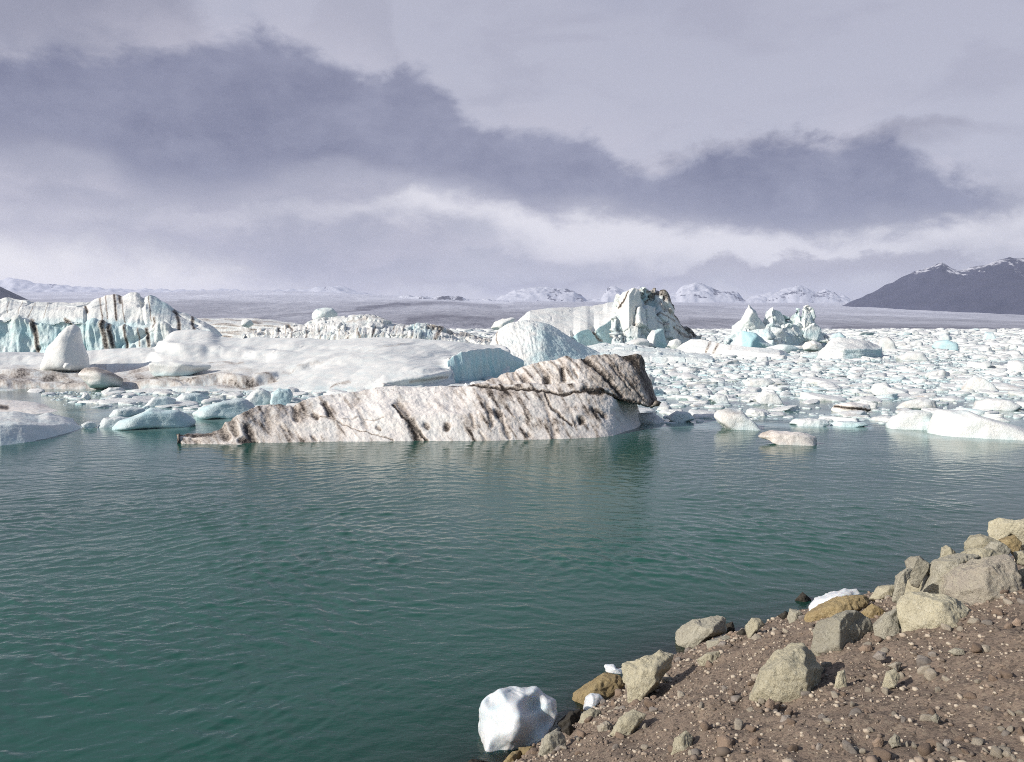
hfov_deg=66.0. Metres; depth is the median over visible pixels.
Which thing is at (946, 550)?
rock
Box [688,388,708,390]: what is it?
ice floe
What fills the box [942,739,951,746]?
rock
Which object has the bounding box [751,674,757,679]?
pebble
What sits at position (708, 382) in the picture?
ice floe
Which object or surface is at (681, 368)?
ice floe
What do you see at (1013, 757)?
pebble
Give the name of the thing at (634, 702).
pebble
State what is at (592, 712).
rock
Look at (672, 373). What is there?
ice floe
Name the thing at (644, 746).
pebble
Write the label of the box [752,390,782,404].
ice floe
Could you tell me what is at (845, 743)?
pebble
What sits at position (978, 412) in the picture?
ice floe
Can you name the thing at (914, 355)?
ice floe
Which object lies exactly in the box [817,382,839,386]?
ice floe
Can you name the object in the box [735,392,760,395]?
ice floe
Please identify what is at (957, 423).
ice floe
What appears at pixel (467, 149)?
sky
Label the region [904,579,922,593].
boulder
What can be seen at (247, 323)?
ice lump
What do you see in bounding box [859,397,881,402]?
ice floe
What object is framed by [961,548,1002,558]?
rock
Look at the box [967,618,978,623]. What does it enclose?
pebble
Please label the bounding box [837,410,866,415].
ice floe
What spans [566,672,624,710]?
boulder
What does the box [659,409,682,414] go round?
ice floe
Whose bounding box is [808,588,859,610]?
ice slab
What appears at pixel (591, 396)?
iceberg
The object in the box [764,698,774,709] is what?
rock
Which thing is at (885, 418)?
ice floe
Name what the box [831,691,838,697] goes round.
pebble
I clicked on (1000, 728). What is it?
pebble
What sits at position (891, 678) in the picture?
rock
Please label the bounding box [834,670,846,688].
rock
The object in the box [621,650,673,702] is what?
boulder
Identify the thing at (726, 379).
ice floe
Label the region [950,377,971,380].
ice floe
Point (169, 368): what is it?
ice slab
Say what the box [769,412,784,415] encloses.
ice floe
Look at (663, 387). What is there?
ice floe
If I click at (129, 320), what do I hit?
iceberg
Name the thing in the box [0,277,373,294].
mountain
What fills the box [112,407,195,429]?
ice floe
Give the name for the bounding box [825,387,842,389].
ice floe
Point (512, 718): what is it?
ice block
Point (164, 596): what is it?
water
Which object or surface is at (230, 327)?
iceberg
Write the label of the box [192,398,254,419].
ice floe
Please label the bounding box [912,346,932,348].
ice floe
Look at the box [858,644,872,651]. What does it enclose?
rock
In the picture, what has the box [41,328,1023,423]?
brash ice
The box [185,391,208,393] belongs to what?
ice floe
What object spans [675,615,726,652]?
boulder
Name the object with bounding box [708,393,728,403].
ice floe
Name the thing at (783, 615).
rock
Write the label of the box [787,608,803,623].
rock
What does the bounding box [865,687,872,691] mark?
pebble
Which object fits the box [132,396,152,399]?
ice floe
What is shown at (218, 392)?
ice floe
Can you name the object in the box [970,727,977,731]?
pebble
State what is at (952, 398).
ice floe
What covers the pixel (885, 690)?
pebble
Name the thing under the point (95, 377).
ice lump
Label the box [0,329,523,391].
iceberg
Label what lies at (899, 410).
ice floe
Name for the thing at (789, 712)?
pebble
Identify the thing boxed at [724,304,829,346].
iceberg
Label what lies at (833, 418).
ice floe
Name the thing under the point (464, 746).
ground
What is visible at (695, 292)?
mountain
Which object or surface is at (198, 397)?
ice floe
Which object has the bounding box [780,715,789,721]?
rock
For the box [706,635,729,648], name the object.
rock
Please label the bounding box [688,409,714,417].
ice floe
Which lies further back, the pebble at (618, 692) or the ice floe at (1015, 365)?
the ice floe at (1015, 365)
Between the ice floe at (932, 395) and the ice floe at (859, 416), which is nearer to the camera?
the ice floe at (859, 416)
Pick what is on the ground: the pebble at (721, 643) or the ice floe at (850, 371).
the pebble at (721, 643)
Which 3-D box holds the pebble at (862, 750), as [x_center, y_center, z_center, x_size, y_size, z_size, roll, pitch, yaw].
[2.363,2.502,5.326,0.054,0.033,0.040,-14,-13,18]
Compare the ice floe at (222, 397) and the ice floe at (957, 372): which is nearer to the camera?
the ice floe at (222, 397)
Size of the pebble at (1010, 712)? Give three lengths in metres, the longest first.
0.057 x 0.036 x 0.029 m
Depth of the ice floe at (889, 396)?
55.85 m
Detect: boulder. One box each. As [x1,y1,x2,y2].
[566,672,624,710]
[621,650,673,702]
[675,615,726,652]
[749,642,823,702]
[804,595,868,621]
[810,610,873,655]
[896,591,970,632]
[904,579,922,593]
[941,554,1022,605]
[964,534,999,550]
[987,518,1023,550]
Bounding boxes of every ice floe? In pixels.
[27,388,44,392]
[77,399,98,402]
[81,393,90,399]
[81,421,96,428]
[98,398,148,403]
[98,416,128,427]
[101,387,124,393]
[104,390,125,395]
[109,407,144,416]
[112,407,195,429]
[121,392,137,395]
[132,389,170,392]
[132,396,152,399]
[145,396,175,406]
[155,400,198,406]
[175,393,208,402]
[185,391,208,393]
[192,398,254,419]
[209,390,226,393]
[209,395,225,400]
[221,392,242,396]
[245,388,270,405]
[270,388,292,405]
[291,398,305,401]
[293,391,307,395]
[327,389,346,393]
[448,384,463,386]
[638,407,655,412]
[638,412,663,423]
[648,375,654,384]
[653,389,663,394]
[656,386,671,388]
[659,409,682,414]
[663,388,680,393]
[666,411,693,421]
[667,372,688,374]
[671,395,699,398]
[676,366,703,370]
[679,401,694,403]
[681,374,700,378]
[686,381,717,384]
[686,384,710,386]
[687,397,701,400]
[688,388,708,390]
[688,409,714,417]
[690,403,709,406]
[692,390,713,395]
[708,378,736,380]
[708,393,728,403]
[714,360,739,363]
[714,408,760,430]
[723,373,749,376]
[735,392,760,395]
[743,378,774,386]
[745,408,768,415]
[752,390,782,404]
[758,430,816,445]
[760,387,788,391]
[768,405,799,410]
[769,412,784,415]
[772,381,787,384]
[789,418,828,426]
[792,358,808,362]
[798,392,846,401]
[802,399,819,403]
[805,378,847,384]
[807,388,828,391]
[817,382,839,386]
[818,416,859,421]
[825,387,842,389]
[829,374,846,376]
[830,332,845,338]
[830,421,867,426]
[831,402,870,412]
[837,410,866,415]
[843,332,873,334]
[843,415,870,417]
[846,370,864,372]
[848,396,865,399]
[850,383,872,385]
[856,392,874,395]
[856,401,877,407]
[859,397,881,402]
[869,382,908,395]
[869,415,891,421]
[875,394,897,397]
[877,337,895,350]
[885,410,931,429]
[886,349,913,351]
[888,392,910,397]
[895,408,912,412]
[896,351,927,359]
[896,398,937,408]
[905,388,925,393]
[907,397,928,398]
[909,392,936,397]
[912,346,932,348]
[916,372,926,375]
[918,331,931,333]
[921,408,937,412]
[925,370,949,376]
[927,409,1023,440]
[932,340,957,349]
[933,396,965,400]
[938,333,951,339]
[941,383,956,387]
[947,371,968,373]
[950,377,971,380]
[955,407,986,414]
[960,375,997,390]
[966,361,991,367]
[972,398,1021,410]
[975,389,998,393]
[981,368,1007,372]
[983,332,995,339]
[983,410,998,413]
[989,364,1006,367]
[990,392,1007,393]
[991,382,1023,389]
[994,333,1019,334]
[1002,377,1023,379]
[1006,360,1023,370]
[1008,390,1023,394]
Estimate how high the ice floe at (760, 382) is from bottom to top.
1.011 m
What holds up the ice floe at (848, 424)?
on the water
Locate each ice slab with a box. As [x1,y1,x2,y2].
[148,361,210,376]
[627,338,649,345]
[766,344,798,352]
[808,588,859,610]
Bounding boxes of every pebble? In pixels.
[530,747,537,753]
[577,730,586,737]
[584,716,592,722]
[612,744,619,749]
[615,689,623,696]
[615,732,624,738]
[630,699,639,705]
[641,744,647,749]
[644,698,655,706]
[649,706,657,711]
[662,677,672,681]
[667,745,672,752]
[677,690,684,697]
[691,748,700,755]
[699,702,703,708]
[700,721,711,730]
[705,660,712,667]
[717,641,725,646]
[730,695,740,701]
[734,718,742,729]
[745,724,755,731]
[747,680,754,685]
[751,633,761,639]
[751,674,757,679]
[758,698,765,703]
[775,702,779,709]
[784,709,793,715]
[787,718,795,724]
[787,744,797,751]
[801,691,810,695]
[818,714,825,718]
[821,662,831,666]
[823,718,831,723]
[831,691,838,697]
[842,739,850,750]
[847,744,857,753]
[848,707,862,715]
[858,748,865,753]
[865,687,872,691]
[872,635,881,641]
[873,747,891,760]
[880,647,888,653]
[881,687,889,695]
[901,716,905,722]
[903,741,908,746]
[911,741,916,748]
[916,658,931,666]
[917,665,930,674]
[917,742,932,755]
[919,714,932,721]
[924,668,937,680]
[926,738,942,748]
[928,651,936,656]
[928,707,934,714]
[935,687,941,692]
[936,667,945,673]
[936,742,942,750]
[941,623,951,630]
[941,746,949,751]
[942,675,949,680]
[950,756,957,760]
[954,735,964,740]
[963,691,976,698]
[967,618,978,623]
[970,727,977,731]
[971,642,982,652]
[971,737,984,744]
[974,679,981,683]
[981,620,992,624]
[984,706,991,711]
[988,673,997,680]
[990,745,1002,758]
[991,608,1002,614]
[997,726,1004,731]
[998,669,1012,678]
[998,746,1010,751]
[1001,730,1010,736]
[1002,750,1011,756]
[1003,598,1013,604]
[1006,725,1013,732]
[1007,709,1014,716]
[1010,754,1015,760]
[1014,710,1023,714]
[1017,598,1023,603]
[1017,726,1023,734]
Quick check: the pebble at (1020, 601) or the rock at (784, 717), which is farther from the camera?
the pebble at (1020, 601)
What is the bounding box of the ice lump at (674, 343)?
[667,339,680,348]
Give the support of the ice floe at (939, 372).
on the water
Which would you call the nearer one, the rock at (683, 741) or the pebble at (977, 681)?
the pebble at (977, 681)
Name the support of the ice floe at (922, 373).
on the water
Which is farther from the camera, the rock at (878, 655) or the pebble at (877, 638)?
the pebble at (877, 638)
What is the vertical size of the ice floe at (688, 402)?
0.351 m
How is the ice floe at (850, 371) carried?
on the water
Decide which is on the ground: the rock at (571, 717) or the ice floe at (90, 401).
the rock at (571, 717)
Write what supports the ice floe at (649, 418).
on the water
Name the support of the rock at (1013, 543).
on the ground
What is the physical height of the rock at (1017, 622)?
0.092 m
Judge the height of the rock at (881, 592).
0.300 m
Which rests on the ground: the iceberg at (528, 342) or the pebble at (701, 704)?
the pebble at (701, 704)
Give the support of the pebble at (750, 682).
on the ground
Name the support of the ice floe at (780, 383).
on the water
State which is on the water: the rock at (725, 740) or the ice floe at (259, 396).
the ice floe at (259, 396)
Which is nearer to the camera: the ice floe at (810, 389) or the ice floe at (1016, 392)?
the ice floe at (1016, 392)
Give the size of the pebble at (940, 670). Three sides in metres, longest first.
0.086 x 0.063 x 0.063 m
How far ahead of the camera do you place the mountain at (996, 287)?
6680.70 m
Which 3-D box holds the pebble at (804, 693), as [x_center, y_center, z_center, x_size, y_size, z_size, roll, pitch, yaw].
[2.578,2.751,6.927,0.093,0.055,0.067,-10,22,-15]
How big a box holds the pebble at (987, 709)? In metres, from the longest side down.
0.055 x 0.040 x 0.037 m
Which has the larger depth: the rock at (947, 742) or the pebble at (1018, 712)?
the pebble at (1018, 712)
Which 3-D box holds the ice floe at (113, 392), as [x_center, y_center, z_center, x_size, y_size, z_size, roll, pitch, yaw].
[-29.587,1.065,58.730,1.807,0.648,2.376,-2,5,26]
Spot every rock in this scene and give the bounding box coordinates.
[468,759,487,761]
[503,750,521,761]
[518,746,534,754]
[538,728,566,755]
[557,709,580,728]
[561,722,574,735]
[579,708,601,722]
[597,720,613,731]
[609,709,645,736]
[671,730,692,754]
[697,651,720,665]
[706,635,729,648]
[717,734,734,747]
[726,621,734,631]
[736,628,745,634]
[745,618,764,637]
[748,736,758,745]
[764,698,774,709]
[778,611,787,619]
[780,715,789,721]
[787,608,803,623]
[795,592,810,604]
[816,742,822,749]
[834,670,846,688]
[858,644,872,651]
[861,603,885,617]
[869,585,893,600]
[872,651,886,660]
[872,737,883,747]
[873,609,899,638]
[882,668,899,688]
[887,662,901,671]
[888,733,900,748]
[892,567,911,602]
[905,556,929,587]
[920,553,978,593]
[930,713,940,723]
[940,545,955,556]
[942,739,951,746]
[948,648,964,655]
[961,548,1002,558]
[982,646,990,651]
[984,541,1010,554]
[998,535,1021,555]
[1003,622,1012,628]
[1012,618,1021,625]
[1013,551,1023,565]
[1018,567,1023,583]
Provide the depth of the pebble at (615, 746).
7.13 m
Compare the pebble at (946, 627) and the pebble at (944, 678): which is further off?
the pebble at (946, 627)
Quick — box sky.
[0,0,1023,299]
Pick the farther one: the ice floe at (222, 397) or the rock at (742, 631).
the ice floe at (222, 397)
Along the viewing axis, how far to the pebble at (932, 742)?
5.13 m
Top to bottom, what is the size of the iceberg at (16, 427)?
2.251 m
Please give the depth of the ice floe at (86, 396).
54.20 m
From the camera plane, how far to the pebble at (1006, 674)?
5.97 m
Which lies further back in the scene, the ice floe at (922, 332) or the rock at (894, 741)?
the ice floe at (922, 332)
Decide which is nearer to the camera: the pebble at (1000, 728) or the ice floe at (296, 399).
the pebble at (1000, 728)
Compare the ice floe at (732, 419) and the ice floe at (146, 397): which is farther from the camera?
the ice floe at (146, 397)
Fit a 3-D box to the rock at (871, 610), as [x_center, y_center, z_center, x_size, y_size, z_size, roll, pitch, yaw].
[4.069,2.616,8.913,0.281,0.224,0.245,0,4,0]
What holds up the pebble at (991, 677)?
on the ground
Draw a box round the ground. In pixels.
[413,550,1023,761]
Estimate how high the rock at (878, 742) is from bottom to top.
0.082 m
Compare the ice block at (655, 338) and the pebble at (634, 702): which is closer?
the pebble at (634, 702)
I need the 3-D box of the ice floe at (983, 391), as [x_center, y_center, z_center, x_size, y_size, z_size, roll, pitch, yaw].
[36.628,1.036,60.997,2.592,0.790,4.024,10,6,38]
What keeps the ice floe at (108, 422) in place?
on the water
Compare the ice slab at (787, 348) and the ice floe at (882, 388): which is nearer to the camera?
the ice floe at (882, 388)
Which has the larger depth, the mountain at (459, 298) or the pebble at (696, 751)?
the mountain at (459, 298)
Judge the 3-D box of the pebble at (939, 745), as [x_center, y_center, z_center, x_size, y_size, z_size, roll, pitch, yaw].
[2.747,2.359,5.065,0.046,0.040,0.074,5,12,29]
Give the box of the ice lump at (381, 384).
[377,383,390,386]
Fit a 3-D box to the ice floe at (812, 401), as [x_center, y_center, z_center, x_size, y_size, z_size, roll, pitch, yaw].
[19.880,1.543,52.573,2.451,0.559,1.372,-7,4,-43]
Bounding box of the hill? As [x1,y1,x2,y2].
[0,287,29,300]
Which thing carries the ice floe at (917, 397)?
on the water
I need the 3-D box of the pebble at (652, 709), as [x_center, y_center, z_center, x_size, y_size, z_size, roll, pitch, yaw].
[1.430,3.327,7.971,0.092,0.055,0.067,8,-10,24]
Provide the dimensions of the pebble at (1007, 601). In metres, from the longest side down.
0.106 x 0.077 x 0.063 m
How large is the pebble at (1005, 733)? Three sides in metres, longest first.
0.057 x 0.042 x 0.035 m
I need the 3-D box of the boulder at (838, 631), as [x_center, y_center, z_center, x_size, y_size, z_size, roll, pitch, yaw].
[3.387,2.645,8.206,0.671,0.558,0.420,-3,5,-34]
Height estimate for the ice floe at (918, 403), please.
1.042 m
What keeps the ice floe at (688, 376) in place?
on the water
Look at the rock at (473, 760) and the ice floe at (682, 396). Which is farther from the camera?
the ice floe at (682, 396)
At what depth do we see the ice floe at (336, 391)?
58.87 m
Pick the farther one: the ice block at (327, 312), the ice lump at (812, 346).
the ice block at (327, 312)
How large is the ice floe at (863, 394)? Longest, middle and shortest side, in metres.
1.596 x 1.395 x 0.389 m
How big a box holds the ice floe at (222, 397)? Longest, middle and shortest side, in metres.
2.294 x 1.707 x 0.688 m
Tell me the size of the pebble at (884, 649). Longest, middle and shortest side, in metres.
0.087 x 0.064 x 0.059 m
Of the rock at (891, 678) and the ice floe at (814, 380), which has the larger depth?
the ice floe at (814, 380)
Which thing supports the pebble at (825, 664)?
on the ground
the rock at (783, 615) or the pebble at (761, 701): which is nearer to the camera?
the pebble at (761, 701)
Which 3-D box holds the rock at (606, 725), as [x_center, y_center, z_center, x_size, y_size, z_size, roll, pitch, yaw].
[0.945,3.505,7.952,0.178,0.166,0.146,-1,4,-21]
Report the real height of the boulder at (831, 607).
0.511 m
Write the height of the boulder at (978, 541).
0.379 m
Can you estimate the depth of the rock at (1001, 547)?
9.10 m
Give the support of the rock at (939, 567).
on the ground
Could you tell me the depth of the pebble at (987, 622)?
7.41 m
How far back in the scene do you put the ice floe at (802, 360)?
111.86 m
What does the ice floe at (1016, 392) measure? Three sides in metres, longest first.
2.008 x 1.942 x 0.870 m
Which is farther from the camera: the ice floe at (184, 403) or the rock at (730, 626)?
the ice floe at (184, 403)
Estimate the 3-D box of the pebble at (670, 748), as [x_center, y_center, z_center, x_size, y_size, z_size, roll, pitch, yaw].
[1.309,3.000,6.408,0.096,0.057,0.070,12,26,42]
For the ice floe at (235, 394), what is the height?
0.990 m
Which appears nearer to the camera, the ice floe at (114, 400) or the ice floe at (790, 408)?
the ice floe at (790, 408)
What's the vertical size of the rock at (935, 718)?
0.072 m
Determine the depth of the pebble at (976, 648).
6.71 m
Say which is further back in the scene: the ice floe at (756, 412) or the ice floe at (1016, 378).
the ice floe at (1016, 378)
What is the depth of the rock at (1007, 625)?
7.11 m
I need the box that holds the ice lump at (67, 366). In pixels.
[63,363,71,369]
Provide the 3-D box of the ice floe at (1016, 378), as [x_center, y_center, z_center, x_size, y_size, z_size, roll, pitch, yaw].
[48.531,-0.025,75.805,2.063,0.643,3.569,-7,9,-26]
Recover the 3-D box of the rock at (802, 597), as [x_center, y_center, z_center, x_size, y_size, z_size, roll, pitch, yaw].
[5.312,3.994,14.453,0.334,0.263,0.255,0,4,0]
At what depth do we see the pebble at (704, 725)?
6.51 m
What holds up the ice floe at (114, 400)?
on the water
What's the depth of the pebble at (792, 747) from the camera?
5.63 m
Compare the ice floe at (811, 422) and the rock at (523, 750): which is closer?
the rock at (523, 750)
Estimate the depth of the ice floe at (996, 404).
47.63 m
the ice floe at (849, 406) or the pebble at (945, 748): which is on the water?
the ice floe at (849, 406)
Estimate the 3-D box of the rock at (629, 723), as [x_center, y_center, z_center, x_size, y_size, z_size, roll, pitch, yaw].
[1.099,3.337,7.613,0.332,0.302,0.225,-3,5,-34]
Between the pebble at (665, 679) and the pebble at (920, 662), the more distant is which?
the pebble at (665, 679)
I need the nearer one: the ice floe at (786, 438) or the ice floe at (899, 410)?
the ice floe at (786, 438)
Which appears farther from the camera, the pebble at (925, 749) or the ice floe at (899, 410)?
the ice floe at (899, 410)
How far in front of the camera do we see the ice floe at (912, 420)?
38.62 m
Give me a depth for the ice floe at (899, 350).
165.62 m
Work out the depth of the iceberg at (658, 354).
118.82 m
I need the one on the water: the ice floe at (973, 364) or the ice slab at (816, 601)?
the ice floe at (973, 364)
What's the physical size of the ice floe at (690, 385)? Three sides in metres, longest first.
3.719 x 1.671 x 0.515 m
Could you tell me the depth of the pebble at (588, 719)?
8.75 m
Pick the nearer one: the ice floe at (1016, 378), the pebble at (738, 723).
the pebble at (738, 723)
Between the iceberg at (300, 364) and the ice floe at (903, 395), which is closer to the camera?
the ice floe at (903, 395)
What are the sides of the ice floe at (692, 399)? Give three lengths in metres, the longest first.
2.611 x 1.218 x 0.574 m
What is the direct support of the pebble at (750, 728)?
on the ground
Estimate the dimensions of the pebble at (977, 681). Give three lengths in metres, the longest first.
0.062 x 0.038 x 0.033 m
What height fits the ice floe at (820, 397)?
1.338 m
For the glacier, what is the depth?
4851.91 m
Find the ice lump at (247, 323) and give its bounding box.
[241,319,253,327]
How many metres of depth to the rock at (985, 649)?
6.72 m
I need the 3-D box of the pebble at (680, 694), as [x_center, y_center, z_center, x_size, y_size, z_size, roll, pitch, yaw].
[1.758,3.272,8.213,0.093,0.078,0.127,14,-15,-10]
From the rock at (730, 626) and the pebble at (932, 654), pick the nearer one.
the pebble at (932, 654)
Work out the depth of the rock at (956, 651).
6.84 m
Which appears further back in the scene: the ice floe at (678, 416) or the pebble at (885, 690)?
the ice floe at (678, 416)
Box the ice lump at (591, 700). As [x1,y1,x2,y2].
[583,693,603,710]
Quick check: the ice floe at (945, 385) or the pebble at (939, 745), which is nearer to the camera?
the pebble at (939, 745)
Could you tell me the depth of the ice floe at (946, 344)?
176.43 m
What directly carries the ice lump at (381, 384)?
on the water
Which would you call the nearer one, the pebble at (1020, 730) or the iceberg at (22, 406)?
the pebble at (1020, 730)
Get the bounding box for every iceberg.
[0,292,221,352]
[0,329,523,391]
[0,399,57,413]
[0,411,81,445]
[176,354,660,444]
[197,318,302,338]
[241,314,491,344]
[490,320,602,365]
[516,287,701,346]
[587,343,714,362]
[676,339,790,357]
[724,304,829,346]
[816,337,882,358]
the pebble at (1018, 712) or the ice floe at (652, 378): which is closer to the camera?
the pebble at (1018, 712)
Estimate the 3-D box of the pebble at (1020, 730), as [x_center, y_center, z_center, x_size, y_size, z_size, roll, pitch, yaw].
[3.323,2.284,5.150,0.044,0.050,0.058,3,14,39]
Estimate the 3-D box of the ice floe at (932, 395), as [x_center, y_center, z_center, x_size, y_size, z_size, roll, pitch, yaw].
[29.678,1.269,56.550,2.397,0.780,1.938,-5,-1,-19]
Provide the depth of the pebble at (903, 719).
5.67 m
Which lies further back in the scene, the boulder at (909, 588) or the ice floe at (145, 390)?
the ice floe at (145, 390)
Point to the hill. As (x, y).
(4, 293)
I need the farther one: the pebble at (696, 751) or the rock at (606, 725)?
the rock at (606, 725)
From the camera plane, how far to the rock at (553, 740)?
7.98 m
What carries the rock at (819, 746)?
on the ground
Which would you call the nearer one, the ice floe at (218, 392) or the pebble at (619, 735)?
the pebble at (619, 735)
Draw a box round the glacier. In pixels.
[13,290,1023,328]
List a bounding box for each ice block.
[312,307,337,318]
[478,686,557,759]
[491,317,515,329]
[647,329,666,347]
[734,331,771,347]
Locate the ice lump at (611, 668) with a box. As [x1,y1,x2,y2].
[604,664,622,676]
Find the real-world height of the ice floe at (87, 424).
0.474 m
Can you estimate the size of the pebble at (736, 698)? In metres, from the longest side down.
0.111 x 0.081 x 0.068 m
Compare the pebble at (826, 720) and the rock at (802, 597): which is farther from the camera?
the rock at (802, 597)
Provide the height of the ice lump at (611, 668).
0.197 m
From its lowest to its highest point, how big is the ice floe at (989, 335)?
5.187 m
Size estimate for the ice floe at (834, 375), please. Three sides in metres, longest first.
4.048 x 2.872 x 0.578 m
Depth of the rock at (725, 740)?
6.07 m
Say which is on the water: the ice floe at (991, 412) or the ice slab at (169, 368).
the ice floe at (991, 412)
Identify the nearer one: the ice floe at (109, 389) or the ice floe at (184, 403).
the ice floe at (184, 403)
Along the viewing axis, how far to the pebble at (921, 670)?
6.72 m
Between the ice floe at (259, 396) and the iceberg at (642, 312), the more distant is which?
the iceberg at (642, 312)
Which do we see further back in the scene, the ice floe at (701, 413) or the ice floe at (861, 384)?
the ice floe at (861, 384)
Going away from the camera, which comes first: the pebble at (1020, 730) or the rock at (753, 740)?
the pebble at (1020, 730)
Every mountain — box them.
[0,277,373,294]
[399,295,508,301]
[495,282,855,302]
[843,257,1023,314]
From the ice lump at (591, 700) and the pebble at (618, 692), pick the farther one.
the ice lump at (591, 700)
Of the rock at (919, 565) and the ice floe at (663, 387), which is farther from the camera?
the ice floe at (663, 387)
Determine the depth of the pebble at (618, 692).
9.98 m
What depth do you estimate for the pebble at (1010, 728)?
5.24 m
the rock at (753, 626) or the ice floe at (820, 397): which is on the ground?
the rock at (753, 626)
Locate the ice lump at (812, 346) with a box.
[802,340,822,351]
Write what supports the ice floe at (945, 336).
on the water
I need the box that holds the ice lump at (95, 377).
[78,367,122,388]
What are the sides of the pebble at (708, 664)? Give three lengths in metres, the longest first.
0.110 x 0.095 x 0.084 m
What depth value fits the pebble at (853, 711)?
5.97 m
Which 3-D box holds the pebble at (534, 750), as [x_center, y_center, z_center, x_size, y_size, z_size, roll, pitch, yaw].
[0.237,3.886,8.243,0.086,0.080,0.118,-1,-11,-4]
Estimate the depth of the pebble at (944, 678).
6.35 m
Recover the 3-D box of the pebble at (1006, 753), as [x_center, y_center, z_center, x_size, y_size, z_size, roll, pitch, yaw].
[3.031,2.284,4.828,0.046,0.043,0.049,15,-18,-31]
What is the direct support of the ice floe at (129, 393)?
on the water
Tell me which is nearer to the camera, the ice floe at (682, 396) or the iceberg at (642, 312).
the ice floe at (682, 396)
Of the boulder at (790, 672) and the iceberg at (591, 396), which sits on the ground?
the boulder at (790, 672)
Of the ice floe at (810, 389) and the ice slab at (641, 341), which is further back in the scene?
the ice slab at (641, 341)
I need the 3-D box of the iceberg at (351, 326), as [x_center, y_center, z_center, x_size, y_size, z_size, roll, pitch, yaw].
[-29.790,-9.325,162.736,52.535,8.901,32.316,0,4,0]
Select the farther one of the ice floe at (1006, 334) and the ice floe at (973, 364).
the ice floe at (1006, 334)
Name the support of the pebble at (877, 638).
on the ground
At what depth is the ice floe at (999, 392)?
59.16 m
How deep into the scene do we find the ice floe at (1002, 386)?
63.23 m
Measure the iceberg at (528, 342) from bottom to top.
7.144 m
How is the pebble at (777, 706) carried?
on the ground
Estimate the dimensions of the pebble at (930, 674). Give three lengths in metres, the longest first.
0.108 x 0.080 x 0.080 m
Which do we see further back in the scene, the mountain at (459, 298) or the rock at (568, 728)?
the mountain at (459, 298)
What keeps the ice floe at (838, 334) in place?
on the water
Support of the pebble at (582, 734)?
on the ground
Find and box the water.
[0,332,1023,761]
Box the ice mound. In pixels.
[40,324,89,370]
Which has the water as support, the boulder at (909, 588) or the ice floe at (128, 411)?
the ice floe at (128, 411)
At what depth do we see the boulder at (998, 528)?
9.99 m
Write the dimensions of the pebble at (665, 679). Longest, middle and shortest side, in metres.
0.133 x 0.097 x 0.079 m
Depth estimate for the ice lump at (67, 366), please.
69.85 m
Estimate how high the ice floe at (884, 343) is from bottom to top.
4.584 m
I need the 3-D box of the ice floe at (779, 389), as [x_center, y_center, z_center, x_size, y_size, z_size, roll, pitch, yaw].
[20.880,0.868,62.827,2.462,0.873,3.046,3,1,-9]
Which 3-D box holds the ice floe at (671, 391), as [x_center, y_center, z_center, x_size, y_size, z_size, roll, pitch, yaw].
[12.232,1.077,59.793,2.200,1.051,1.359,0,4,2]
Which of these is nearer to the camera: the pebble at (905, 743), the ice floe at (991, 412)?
the pebble at (905, 743)
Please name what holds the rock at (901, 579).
on the ground
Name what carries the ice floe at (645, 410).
on the water
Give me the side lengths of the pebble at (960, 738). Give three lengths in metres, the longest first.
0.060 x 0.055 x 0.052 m
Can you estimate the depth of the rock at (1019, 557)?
9.17 m
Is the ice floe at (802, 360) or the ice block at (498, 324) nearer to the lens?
the ice floe at (802, 360)
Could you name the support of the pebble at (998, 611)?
on the ground
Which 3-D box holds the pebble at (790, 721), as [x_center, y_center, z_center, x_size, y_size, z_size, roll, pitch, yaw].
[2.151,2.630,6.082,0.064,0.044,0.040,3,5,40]
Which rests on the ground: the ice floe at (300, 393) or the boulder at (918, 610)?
the boulder at (918, 610)
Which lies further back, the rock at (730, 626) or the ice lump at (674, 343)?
the ice lump at (674, 343)
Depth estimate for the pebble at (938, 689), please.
6.17 m
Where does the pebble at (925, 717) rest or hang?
on the ground
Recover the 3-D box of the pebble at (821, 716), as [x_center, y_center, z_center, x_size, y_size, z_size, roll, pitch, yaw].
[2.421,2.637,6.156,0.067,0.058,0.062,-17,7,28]
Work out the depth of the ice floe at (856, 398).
54.49 m
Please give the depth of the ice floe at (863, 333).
511.02 m
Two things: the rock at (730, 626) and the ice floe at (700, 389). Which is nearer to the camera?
the rock at (730, 626)
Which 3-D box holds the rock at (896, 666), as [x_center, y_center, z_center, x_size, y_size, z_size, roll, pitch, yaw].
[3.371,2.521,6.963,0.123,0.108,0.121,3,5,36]
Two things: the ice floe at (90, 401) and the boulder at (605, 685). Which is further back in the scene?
the ice floe at (90, 401)
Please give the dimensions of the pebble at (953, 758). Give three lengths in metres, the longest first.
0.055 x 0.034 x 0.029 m
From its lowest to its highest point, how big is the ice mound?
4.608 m
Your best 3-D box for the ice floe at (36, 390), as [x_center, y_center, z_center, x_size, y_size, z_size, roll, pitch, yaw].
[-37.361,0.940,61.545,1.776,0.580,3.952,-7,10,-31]
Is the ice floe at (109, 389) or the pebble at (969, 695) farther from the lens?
the ice floe at (109, 389)
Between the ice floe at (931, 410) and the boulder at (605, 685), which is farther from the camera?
the ice floe at (931, 410)
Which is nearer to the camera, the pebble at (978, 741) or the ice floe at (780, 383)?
the pebble at (978, 741)
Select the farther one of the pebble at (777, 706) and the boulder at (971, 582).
the boulder at (971, 582)
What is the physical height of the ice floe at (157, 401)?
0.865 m
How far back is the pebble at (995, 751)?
4.85 m
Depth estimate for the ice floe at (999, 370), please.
86.47 m
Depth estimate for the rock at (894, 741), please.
5.32 m
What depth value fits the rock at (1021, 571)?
8.68 m
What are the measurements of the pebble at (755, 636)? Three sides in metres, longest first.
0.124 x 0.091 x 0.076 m

